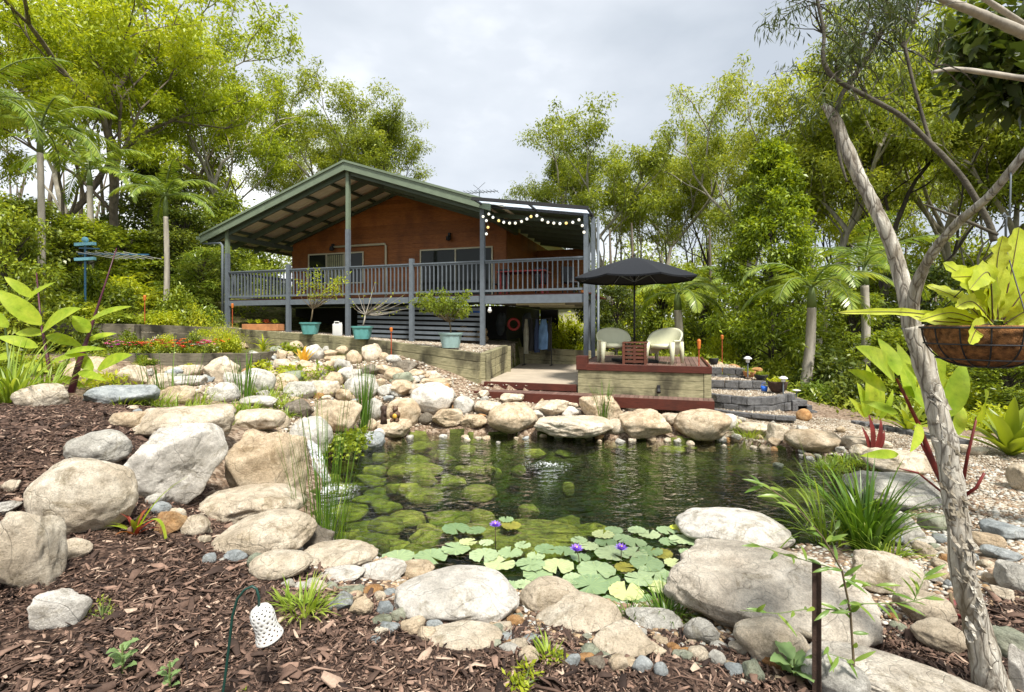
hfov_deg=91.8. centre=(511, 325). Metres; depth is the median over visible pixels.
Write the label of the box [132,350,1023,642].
cobbles
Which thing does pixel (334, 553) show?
boulder
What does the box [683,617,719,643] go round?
boulder
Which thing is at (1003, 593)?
cobble
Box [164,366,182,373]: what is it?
cobble
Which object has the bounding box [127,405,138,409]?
cobble
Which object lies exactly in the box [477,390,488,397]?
cobble
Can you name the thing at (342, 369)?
cobble
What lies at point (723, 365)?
tread gravel
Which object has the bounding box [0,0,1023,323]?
sky
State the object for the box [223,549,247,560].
cobble
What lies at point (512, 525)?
lily pad
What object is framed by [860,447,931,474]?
boulder
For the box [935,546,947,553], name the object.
cobble
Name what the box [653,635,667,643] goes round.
cobble
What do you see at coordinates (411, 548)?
submerged rock
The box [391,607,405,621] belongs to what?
cobble
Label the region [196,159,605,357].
timber house
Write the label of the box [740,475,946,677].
sapling
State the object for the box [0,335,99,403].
grass tuft
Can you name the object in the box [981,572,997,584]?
cobble
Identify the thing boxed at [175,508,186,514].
cobble
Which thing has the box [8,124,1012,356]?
wood
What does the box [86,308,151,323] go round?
shrub
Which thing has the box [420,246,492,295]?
sliding door
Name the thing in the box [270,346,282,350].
cobble
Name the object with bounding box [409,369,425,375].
boulder
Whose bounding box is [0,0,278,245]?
gum tree
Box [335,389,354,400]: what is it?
cobble
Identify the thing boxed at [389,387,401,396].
cobble
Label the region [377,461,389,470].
submerged rock
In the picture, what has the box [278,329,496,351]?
terrace gravel
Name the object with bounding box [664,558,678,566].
lily pad
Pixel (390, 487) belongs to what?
submerged rock
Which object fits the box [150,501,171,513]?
cobble
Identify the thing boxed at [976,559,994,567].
cobble
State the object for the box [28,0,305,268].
gum tree
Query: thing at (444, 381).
boulder
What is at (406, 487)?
submerged rock
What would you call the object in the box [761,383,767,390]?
blue cup
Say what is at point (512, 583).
lily pad
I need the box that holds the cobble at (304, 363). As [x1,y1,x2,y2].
[295,360,312,368]
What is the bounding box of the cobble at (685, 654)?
[672,649,692,659]
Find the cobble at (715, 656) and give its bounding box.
[708,649,725,665]
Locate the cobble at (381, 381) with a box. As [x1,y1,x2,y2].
[376,378,384,386]
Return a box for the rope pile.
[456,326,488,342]
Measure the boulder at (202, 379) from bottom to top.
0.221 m
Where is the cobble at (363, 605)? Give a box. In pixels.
[348,595,373,615]
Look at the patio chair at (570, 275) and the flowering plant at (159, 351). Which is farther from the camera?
the patio chair at (570, 275)
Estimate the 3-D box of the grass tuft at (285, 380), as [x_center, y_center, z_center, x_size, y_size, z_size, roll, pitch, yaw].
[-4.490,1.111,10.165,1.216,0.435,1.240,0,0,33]
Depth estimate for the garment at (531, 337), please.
15.79 m
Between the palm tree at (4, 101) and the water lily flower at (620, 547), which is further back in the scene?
the palm tree at (4, 101)
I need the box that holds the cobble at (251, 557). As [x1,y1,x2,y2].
[247,552,261,567]
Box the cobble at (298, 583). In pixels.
[294,581,308,589]
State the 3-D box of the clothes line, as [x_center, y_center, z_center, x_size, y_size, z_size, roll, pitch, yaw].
[-10.795,-1.253,13.600,1.982,2.300,1.400,0,0,0]
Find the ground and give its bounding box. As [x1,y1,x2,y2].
[0,283,1023,691]
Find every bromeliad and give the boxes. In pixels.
[105,476,187,538]
[254,334,272,351]
[296,346,316,360]
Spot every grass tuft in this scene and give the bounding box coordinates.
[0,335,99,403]
[9,350,87,386]
[111,397,148,405]
[133,388,190,407]
[148,393,204,407]
[186,386,219,405]
[220,398,259,413]
[233,396,267,410]
[251,380,295,398]
[268,393,300,409]
[268,580,308,610]
[270,571,348,629]
[273,406,299,417]
[276,371,317,389]
[308,475,377,539]
[529,628,564,664]
[611,595,644,619]
[620,575,700,626]
[730,420,765,439]
[737,449,939,555]
[837,520,935,559]
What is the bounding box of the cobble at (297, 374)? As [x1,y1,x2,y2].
[285,370,305,380]
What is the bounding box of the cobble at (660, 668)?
[653,662,667,675]
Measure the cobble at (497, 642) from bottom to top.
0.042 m
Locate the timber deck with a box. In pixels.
[576,355,711,397]
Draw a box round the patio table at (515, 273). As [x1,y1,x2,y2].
[496,270,550,293]
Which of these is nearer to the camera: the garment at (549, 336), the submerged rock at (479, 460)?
the submerged rock at (479, 460)
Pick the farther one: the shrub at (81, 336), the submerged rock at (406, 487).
the shrub at (81, 336)
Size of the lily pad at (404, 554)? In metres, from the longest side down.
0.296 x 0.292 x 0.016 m
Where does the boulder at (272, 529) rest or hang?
on the ground
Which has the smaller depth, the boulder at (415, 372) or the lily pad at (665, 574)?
the lily pad at (665, 574)
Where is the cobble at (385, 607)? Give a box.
[376,600,393,614]
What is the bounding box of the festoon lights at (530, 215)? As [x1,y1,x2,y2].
[482,211,584,234]
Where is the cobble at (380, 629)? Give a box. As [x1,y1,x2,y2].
[374,627,387,636]
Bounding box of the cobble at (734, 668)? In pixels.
[724,662,742,675]
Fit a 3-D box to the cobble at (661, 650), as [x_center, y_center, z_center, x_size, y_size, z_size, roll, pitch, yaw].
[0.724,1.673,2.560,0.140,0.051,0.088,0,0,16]
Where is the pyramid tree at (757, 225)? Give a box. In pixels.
[699,135,825,371]
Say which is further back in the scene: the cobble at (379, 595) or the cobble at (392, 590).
the cobble at (392, 590)
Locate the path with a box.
[481,363,577,392]
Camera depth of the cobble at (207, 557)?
3.26 m
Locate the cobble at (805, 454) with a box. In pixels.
[803,452,814,457]
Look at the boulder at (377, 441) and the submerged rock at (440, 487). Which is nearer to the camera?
the submerged rock at (440, 487)
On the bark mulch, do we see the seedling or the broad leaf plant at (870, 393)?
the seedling
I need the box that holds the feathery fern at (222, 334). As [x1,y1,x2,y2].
[195,322,249,345]
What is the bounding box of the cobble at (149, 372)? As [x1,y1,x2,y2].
[147,368,153,375]
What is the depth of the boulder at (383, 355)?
11.78 m
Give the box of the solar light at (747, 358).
[744,356,751,376]
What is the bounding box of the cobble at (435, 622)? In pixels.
[426,619,442,626]
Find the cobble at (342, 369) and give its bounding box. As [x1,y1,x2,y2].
[338,367,352,372]
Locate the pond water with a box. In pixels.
[321,433,884,602]
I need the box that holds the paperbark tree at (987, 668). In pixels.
[752,0,1023,691]
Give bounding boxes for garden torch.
[143,295,146,323]
[231,303,233,327]
[390,327,392,354]
[697,339,700,365]
[721,335,723,371]
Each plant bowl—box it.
[709,358,718,364]
[743,371,755,376]
[754,374,767,379]
[767,380,787,392]
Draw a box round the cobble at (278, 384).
[274,382,286,390]
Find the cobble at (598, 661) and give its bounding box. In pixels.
[585,655,604,669]
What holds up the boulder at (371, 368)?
on the ground
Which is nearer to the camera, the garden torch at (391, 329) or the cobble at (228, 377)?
the cobble at (228, 377)
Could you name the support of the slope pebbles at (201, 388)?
on the ground
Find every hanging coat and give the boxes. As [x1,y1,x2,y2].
[496,312,505,335]
[521,312,531,331]
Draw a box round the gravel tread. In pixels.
[713,389,793,396]
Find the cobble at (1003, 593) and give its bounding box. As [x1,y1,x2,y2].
[989,584,1015,600]
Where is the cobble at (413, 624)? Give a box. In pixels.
[400,615,425,634]
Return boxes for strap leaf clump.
[785,451,941,550]
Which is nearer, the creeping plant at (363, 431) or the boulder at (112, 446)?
the boulder at (112, 446)
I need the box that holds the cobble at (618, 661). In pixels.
[608,653,628,671]
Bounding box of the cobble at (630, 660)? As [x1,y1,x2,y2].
[626,656,635,666]
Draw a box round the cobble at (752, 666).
[742,658,764,682]
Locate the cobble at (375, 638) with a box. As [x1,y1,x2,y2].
[367,635,380,643]
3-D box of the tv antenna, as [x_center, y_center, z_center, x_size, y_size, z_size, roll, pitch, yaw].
[-1.208,-4.943,19.449,1.322,1.354,0.596,0,0,9]
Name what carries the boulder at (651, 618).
on the ground
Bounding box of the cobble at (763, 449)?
[758,445,770,453]
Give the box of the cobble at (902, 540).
[889,531,904,546]
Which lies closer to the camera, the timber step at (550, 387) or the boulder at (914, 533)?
the boulder at (914, 533)
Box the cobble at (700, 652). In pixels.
[688,645,708,660]
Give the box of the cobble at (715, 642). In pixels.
[709,640,729,650]
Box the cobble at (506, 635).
[501,632,511,639]
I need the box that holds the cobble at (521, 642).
[510,637,527,647]
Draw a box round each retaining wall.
[45,323,240,347]
[49,351,276,371]
[241,329,480,383]
[480,345,510,382]
[506,343,613,363]
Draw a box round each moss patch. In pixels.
[804,454,852,473]
[819,451,866,469]
[844,453,872,469]
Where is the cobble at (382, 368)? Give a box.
[376,364,389,373]
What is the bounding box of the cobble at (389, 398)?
[383,395,393,401]
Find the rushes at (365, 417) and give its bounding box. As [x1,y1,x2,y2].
[352,357,376,429]
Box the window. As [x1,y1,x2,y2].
[308,251,363,284]
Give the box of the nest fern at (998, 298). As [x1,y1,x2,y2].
[837,227,1023,344]
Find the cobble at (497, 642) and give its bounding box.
[494,639,500,646]
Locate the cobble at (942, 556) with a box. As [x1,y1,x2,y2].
[938,553,947,562]
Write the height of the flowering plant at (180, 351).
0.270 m
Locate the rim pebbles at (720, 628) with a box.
[298,539,1023,648]
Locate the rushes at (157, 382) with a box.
[128,338,205,390]
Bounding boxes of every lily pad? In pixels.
[381,549,414,560]
[414,548,447,563]
[441,542,469,554]
[442,522,468,534]
[459,538,476,545]
[465,526,485,533]
[469,548,498,561]
[479,539,493,545]
[484,555,514,569]
[498,546,522,557]
[499,516,513,522]
[501,521,520,529]
[509,580,519,588]
[514,579,530,588]
[515,541,530,548]
[515,557,544,570]
[523,565,552,580]
[527,551,544,559]
[534,543,556,553]
[543,558,573,573]
[554,546,574,555]
[562,572,580,584]
[570,553,590,561]
[571,536,586,542]
[571,574,609,593]
[577,560,615,578]
[579,541,598,549]
[592,529,614,538]
[594,538,617,545]
[594,545,629,560]
[598,572,619,584]
[603,595,625,602]
[605,526,622,533]
[608,581,643,600]
[613,533,630,542]
[614,562,633,571]
[622,546,647,557]
[623,537,646,546]
[624,572,652,585]
[628,526,645,533]
[629,555,663,571]
[632,594,651,602]
[638,530,660,538]
[638,565,666,581]
[639,545,662,555]
[648,580,665,592]
[651,548,672,558]
[656,526,676,533]
[659,537,677,545]
[661,571,669,579]
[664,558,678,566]
[669,534,690,543]
[670,524,679,530]
[683,538,694,545]
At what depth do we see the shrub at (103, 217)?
21.82 m
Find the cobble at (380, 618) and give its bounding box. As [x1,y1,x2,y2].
[371,614,391,623]
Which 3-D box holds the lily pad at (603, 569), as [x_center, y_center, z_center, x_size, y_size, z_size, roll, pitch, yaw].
[0.688,1.979,4.036,0.319,0.017,0.318,0,-1,-7]
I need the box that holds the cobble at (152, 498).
[145,493,164,505]
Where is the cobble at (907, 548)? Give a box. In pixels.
[901,547,915,554]
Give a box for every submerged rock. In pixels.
[325,482,353,499]
[329,473,341,482]
[331,504,367,523]
[333,461,356,475]
[339,532,348,538]
[346,521,369,534]
[347,503,368,511]
[348,529,360,539]
[350,474,390,487]
[351,482,376,492]
[352,493,389,508]
[354,532,399,542]
[362,465,386,477]
[363,486,394,499]
[367,515,404,534]
[368,538,400,546]
[370,498,402,515]
[372,452,388,463]
[376,538,389,557]
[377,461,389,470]
[386,483,401,495]
[387,462,443,480]
[388,451,395,457]
[389,540,409,551]
[390,510,425,531]
[396,483,419,497]
[404,543,441,562]
[405,454,429,462]
[405,487,443,505]
[408,527,449,547]
[409,441,432,453]
[410,472,437,487]
[417,523,435,529]
[425,510,469,527]
[432,454,458,465]
[433,484,446,494]
[436,450,445,461]
[437,473,452,483]
[440,475,466,489]
[446,519,584,561]
[451,516,470,523]
[454,465,485,477]
[455,509,494,518]
[459,445,475,456]
[461,484,497,502]
[470,439,486,444]
[470,459,483,465]
[470,509,495,522]
[483,465,495,476]
[493,468,501,478]
[510,464,525,476]
[516,529,527,531]
[517,504,539,518]
[523,448,546,460]
[546,524,568,529]
[555,448,574,457]
[555,515,579,526]
[555,519,570,523]
[562,482,574,497]
[566,534,588,553]
[576,523,606,542]
[618,443,634,450]
[625,548,666,571]
[658,445,697,454]
[665,545,681,562]
[724,464,796,479]
[756,488,833,507]
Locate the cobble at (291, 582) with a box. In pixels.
[281,578,295,586]
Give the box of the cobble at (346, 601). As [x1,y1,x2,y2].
[327,591,352,610]
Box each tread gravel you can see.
[710,364,740,367]
[711,375,763,380]
[711,387,794,395]
[718,408,794,415]
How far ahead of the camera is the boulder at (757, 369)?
13.12 m
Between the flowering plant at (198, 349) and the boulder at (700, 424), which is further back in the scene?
the flowering plant at (198, 349)
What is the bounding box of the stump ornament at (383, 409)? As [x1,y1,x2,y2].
[380,405,386,424]
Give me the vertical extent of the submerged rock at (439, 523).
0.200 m
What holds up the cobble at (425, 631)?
on the ground
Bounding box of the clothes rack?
[522,317,552,365]
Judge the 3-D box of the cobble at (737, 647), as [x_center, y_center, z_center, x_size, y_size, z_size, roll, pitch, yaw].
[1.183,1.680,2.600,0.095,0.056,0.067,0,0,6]
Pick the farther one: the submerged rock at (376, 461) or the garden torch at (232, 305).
the garden torch at (232, 305)
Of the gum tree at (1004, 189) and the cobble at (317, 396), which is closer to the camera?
the cobble at (317, 396)
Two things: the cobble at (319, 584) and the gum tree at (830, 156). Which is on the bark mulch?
the cobble at (319, 584)
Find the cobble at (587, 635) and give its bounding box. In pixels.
[582,633,592,638]
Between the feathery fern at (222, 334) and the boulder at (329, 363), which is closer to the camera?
the boulder at (329, 363)
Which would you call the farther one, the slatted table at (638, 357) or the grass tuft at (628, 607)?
the slatted table at (638, 357)
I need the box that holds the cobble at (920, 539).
[908,537,927,544]
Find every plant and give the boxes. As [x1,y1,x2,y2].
[0,248,131,392]
[78,369,137,389]
[87,347,127,356]
[106,638,138,673]
[123,341,144,352]
[136,341,153,352]
[148,339,166,352]
[156,658,180,686]
[160,340,181,352]
[160,342,175,352]
[172,345,193,352]
[178,342,197,352]
[188,340,204,352]
[189,328,213,336]
[195,340,209,352]
[200,340,217,352]
[213,339,229,352]
[245,357,272,370]
[267,342,302,356]
[268,363,298,376]
[284,359,340,380]
[320,428,370,463]
[344,424,373,447]
[755,370,766,374]
[767,376,786,381]
[770,641,814,682]
[848,338,988,495]
[848,364,893,447]
[873,403,927,429]
[959,397,1023,455]
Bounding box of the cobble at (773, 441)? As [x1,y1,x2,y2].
[768,437,780,445]
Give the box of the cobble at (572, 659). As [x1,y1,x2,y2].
[565,653,580,666]
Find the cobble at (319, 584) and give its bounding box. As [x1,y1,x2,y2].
[308,580,326,591]
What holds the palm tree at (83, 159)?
on the ground
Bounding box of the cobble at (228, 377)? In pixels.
[223,372,236,382]
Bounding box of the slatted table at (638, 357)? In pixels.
[622,341,647,364]
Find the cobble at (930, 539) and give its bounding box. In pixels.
[926,536,935,542]
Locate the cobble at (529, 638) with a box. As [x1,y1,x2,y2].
[524,633,542,644]
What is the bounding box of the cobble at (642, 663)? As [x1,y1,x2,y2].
[631,655,652,672]
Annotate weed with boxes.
[501,654,544,691]
[540,644,568,664]
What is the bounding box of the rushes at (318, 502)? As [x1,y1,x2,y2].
[272,374,378,538]
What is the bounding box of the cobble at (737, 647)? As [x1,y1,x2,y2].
[728,641,747,654]
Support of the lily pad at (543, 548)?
on the pond water
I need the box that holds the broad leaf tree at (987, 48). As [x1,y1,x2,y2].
[923,0,1023,134]
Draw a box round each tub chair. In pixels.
[596,327,631,362]
[646,328,683,364]
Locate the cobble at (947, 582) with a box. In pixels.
[943,579,951,589]
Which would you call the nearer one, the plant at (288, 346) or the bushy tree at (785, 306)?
the plant at (288, 346)
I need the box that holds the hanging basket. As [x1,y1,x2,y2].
[918,172,1023,367]
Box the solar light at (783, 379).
[779,376,787,393]
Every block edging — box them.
[791,398,816,412]
[851,420,968,443]
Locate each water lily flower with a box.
[490,520,500,549]
[570,544,582,573]
[615,543,627,572]
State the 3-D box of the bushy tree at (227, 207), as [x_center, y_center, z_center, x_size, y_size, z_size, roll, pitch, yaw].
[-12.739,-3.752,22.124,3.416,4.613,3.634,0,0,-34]
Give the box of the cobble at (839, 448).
[835,446,846,453]
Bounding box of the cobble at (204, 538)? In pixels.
[197,535,211,541]
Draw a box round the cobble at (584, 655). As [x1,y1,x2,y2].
[580,652,593,662]
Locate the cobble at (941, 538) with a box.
[931,533,946,543]
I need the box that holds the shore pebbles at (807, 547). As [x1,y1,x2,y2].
[791,444,1023,586]
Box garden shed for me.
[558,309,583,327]
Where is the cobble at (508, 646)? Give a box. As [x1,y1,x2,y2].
[499,642,518,653]
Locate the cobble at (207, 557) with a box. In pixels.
[202,552,216,564]
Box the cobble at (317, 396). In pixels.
[313,393,324,399]
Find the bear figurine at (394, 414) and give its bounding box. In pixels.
[389,405,399,422]
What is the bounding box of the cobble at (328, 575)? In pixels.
[318,574,331,579]
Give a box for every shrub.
[0,341,37,380]
[1,324,70,353]
[12,351,58,373]
[33,272,93,321]
[37,361,71,373]
[54,298,117,318]
[57,324,115,353]
[60,211,157,270]
[61,262,142,314]
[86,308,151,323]
[100,272,189,310]
[109,328,145,352]
[132,353,159,365]
[136,309,186,325]
[143,332,176,352]
[151,282,203,325]
[176,331,206,352]
[182,301,222,326]
[195,300,225,326]
[204,325,244,352]
[210,248,285,288]
[539,322,561,348]
[547,311,610,351]
[684,331,741,364]
[760,335,822,384]
[788,347,877,404]
[794,376,843,405]
[824,373,901,415]
[873,392,926,424]
[902,370,1005,411]
[965,399,1023,432]
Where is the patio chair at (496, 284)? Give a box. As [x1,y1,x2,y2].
[493,269,509,293]
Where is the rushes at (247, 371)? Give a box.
[223,349,261,399]
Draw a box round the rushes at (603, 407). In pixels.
[588,379,614,417]
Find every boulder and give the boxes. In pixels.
[0,500,22,514]
[0,511,67,588]
[10,383,68,406]
[23,457,138,535]
[27,588,92,629]
[59,356,119,386]
[63,429,132,462]
[67,537,92,559]
[83,384,159,403]
[108,411,145,427]
[110,365,148,384]
[124,423,227,504]
[132,404,236,436]
[147,373,171,388]
[154,511,187,534]
[157,385,196,404]
[159,366,171,372]
[174,375,207,385]
[178,365,203,375]
[180,514,210,535]
[197,483,307,523]
[203,356,239,381]
[207,382,240,402]
[211,509,317,554]
[224,428,308,493]
[233,408,285,429]
[236,368,275,393]
[239,395,277,407]
[248,549,312,580]
[273,359,290,369]
[276,349,287,358]
[276,373,298,382]
[278,416,289,428]
[283,381,316,397]
[283,399,313,417]
[289,416,332,457]
[290,341,303,350]
[303,525,334,548]
[304,539,378,568]
[306,344,324,360]
[312,380,340,396]
[312,399,361,432]
[317,565,365,582]
[323,350,337,356]
[323,360,334,369]
[324,356,345,360]
[333,358,352,370]
[336,346,348,354]
[337,584,364,592]
[340,369,362,381]
[344,375,378,398]
[346,350,361,363]
[361,343,381,361]
[361,364,378,374]
[361,431,384,450]
[361,557,406,580]
[366,418,376,430]
[367,398,381,419]
[374,428,384,435]
[376,418,411,437]
[377,384,390,395]
[379,352,387,360]
[383,367,403,380]
[385,355,400,362]
[386,398,420,425]
[390,380,411,394]
[391,360,418,371]
[394,565,518,622]
[401,559,434,579]
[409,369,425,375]
[410,382,455,413]
[418,412,432,424]
[420,378,451,385]
[425,370,441,377]
[428,620,502,649]
[432,408,463,426]
[453,395,474,414]
[460,414,487,427]
[474,400,500,413]
[487,402,537,433]
[500,393,523,402]
[519,576,578,611]
[534,399,568,415]
[534,415,612,437]
[535,591,621,633]
[562,406,580,415]
[567,402,578,407]
[579,395,622,418]
[592,619,655,657]
[608,418,623,433]
[618,408,671,438]
[625,607,683,630]
[662,413,677,424]
[662,538,882,646]
[673,408,731,440]
[675,507,795,548]
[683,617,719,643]
[726,414,737,430]
[733,615,809,661]
[735,422,766,434]
[751,367,762,371]
[765,423,788,441]
[783,428,840,452]
[796,408,811,420]
[801,649,871,691]
[809,641,990,691]
[840,435,892,448]
[842,471,941,512]
[849,444,867,457]
[850,549,929,594]
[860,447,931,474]
[891,511,925,546]
[892,586,957,623]
[910,617,966,653]
[917,513,946,531]
[960,444,988,455]
[972,531,1006,547]
[979,518,1023,539]
[979,544,1023,561]
[992,625,1023,657]
[993,559,1023,592]
[1005,463,1023,490]
[1007,644,1023,691]
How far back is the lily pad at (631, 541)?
4.55 m
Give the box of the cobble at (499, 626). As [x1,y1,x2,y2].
[492,623,502,630]
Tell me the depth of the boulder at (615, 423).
8.81 m
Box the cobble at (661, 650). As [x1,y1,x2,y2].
[646,641,666,655]
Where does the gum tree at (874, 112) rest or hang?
on the ground
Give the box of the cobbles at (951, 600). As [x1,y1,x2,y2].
[947,592,961,618]
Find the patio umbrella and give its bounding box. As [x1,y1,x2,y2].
[575,253,696,362]
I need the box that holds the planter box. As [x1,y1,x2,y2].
[242,324,283,330]
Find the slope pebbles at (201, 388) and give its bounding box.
[177,354,727,432]
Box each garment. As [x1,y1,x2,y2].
[523,319,528,353]
[529,319,533,350]
[534,319,539,352]
[539,319,547,349]
[547,319,550,350]
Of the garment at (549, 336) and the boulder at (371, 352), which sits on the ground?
the boulder at (371, 352)
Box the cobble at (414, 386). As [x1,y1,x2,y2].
[409,383,422,394]
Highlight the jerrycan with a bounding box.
[332,321,341,335]
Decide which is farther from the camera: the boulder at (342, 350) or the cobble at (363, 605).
the boulder at (342, 350)
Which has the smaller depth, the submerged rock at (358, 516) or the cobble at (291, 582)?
the cobble at (291, 582)
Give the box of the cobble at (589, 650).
[581,648,595,654]
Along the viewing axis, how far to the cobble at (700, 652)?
2.50 m
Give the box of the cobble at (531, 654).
[519,645,538,661]
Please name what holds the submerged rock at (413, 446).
on the ground
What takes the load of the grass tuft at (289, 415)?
on the ground
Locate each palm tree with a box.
[0,52,80,151]
[0,89,126,334]
[8,124,152,267]
[108,160,220,300]
[625,266,725,355]
[700,265,782,359]
[739,245,893,387]
[798,212,958,368]
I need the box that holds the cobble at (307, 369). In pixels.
[302,367,316,377]
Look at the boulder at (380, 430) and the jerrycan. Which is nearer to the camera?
the boulder at (380, 430)
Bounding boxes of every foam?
[321,484,354,495]
[525,460,566,468]
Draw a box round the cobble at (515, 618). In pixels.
[506,614,523,625]
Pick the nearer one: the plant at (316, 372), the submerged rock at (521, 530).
the submerged rock at (521, 530)
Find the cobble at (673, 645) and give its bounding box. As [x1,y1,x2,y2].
[666,642,679,650]
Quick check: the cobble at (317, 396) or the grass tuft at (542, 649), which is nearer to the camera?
the grass tuft at (542, 649)
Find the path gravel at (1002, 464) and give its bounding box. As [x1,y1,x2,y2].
[725,416,1023,524]
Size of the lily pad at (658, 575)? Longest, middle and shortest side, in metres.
0.269 x 0.267 x 0.015 m
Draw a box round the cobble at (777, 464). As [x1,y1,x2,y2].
[773,462,783,468]
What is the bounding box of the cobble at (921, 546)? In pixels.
[911,540,937,557]
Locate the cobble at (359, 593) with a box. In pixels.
[349,590,363,599]
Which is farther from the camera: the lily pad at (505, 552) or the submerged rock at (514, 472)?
the submerged rock at (514, 472)
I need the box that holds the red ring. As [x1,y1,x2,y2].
[507,318,519,330]
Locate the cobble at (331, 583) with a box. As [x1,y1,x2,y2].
[327,581,337,588]
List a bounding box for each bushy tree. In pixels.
[0,190,60,289]
[0,193,97,290]
[0,200,78,345]
[0,248,64,290]
[27,213,144,295]
[65,222,179,287]
[99,158,217,268]
[134,204,237,290]
[148,244,252,307]
[189,188,268,287]
[566,283,614,352]
[590,285,646,354]
[602,285,689,350]
[629,283,693,354]
[652,261,744,354]
[666,287,734,356]
[721,305,780,368]
[727,270,844,364]
[762,311,843,370]
[817,285,902,382]
[818,267,926,368]
[843,326,980,400]
[871,258,990,386]
[928,241,993,367]
[934,288,1019,388]
[966,366,1023,416]
[970,320,1023,406]
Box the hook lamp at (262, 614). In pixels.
[222,585,283,691]
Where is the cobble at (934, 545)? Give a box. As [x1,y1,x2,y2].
[928,543,938,547]
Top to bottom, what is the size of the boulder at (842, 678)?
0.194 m
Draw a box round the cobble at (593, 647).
[581,643,598,653]
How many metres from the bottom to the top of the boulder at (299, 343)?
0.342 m
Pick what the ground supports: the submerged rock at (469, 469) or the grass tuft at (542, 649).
the grass tuft at (542, 649)
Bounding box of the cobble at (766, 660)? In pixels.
[761,657,791,667]
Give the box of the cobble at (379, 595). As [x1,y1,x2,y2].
[374,590,385,599]
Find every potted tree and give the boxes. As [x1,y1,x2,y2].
[292,268,351,333]
[349,282,407,338]
[408,286,472,347]
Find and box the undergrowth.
[0,268,1019,430]
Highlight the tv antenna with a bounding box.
[464,184,498,196]
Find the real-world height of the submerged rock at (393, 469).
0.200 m
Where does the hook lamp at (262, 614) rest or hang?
on the ground
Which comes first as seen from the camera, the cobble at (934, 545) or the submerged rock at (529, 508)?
the cobble at (934, 545)
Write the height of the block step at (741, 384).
0.324 m
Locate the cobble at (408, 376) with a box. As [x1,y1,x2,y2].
[393,372,413,381]
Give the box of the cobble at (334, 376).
[324,372,343,385]
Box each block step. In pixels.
[711,367,745,381]
[711,380,765,389]
[711,393,794,411]
[714,408,795,420]
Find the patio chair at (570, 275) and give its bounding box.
[561,266,579,292]
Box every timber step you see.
[470,389,713,410]
[480,381,576,391]
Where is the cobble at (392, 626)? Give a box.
[380,621,399,635]
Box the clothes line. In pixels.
[74,237,159,318]
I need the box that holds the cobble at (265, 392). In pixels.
[256,390,270,395]
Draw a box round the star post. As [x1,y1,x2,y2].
[812,563,821,691]
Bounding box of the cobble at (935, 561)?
[930,556,948,568]
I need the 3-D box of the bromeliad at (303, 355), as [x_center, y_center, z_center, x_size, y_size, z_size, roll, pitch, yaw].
[-4.833,0.709,11.592,0.481,0.503,0.580,0,0,-41]
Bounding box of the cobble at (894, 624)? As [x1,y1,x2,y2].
[888,620,906,630]
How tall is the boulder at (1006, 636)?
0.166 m
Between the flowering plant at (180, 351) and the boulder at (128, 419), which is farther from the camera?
the flowering plant at (180, 351)
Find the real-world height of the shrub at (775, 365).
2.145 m
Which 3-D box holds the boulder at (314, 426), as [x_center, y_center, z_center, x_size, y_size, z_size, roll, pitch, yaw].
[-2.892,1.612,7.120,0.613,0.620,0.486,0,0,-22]
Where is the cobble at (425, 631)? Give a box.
[417,626,435,641]
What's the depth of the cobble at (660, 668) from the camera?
2.35 m
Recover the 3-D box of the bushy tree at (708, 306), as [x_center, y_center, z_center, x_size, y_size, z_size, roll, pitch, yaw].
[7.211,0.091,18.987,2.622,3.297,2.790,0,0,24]
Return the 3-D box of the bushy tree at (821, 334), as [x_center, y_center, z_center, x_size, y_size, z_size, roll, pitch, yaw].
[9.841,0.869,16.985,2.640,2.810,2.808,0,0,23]
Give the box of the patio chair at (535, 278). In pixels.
[534,268,546,293]
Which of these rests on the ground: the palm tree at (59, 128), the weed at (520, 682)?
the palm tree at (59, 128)
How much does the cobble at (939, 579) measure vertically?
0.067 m
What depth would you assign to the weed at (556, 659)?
2.48 m
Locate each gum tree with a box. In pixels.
[0,0,166,212]
[0,0,235,237]
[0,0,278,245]
[0,15,105,188]
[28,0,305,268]
[93,24,298,208]
[121,6,326,226]
[237,116,368,197]
[239,55,406,176]
[314,93,436,181]
[499,141,606,248]
[506,92,690,303]
[594,88,760,309]
[631,49,853,284]
[662,142,742,266]
[698,0,968,349]
[724,119,915,302]
[783,0,1023,307]
[794,32,1023,331]
[798,100,958,285]
[845,43,1023,265]
[889,111,989,262]
[922,60,1023,211]
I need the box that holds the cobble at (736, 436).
[731,433,741,439]
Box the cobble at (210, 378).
[206,376,214,382]
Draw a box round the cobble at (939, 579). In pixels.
[924,571,943,581]
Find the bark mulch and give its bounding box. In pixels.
[0,393,1023,691]
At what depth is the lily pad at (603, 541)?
4.56 m
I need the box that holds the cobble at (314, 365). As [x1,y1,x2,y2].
[311,364,325,370]
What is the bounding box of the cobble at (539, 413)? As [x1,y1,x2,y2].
[534,410,542,417]
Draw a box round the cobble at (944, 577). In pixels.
[935,569,948,579]
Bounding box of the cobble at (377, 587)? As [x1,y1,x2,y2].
[364,584,383,595]
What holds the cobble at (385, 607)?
on the ground
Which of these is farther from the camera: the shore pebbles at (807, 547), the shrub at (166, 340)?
the shrub at (166, 340)
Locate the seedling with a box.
[85,594,114,618]
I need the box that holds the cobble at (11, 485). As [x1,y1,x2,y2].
[0,480,20,492]
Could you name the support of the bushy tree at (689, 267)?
on the ground
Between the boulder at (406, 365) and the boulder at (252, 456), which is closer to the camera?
the boulder at (252, 456)
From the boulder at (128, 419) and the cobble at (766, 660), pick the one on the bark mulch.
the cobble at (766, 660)
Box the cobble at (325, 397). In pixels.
[321,395,331,399]
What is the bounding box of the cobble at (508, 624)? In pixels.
[497,621,511,629]
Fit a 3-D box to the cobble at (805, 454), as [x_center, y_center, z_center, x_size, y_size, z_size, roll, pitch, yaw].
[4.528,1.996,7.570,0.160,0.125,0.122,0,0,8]
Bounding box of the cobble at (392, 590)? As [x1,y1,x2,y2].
[384,588,395,593]
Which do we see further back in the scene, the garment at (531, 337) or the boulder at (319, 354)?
the garment at (531, 337)

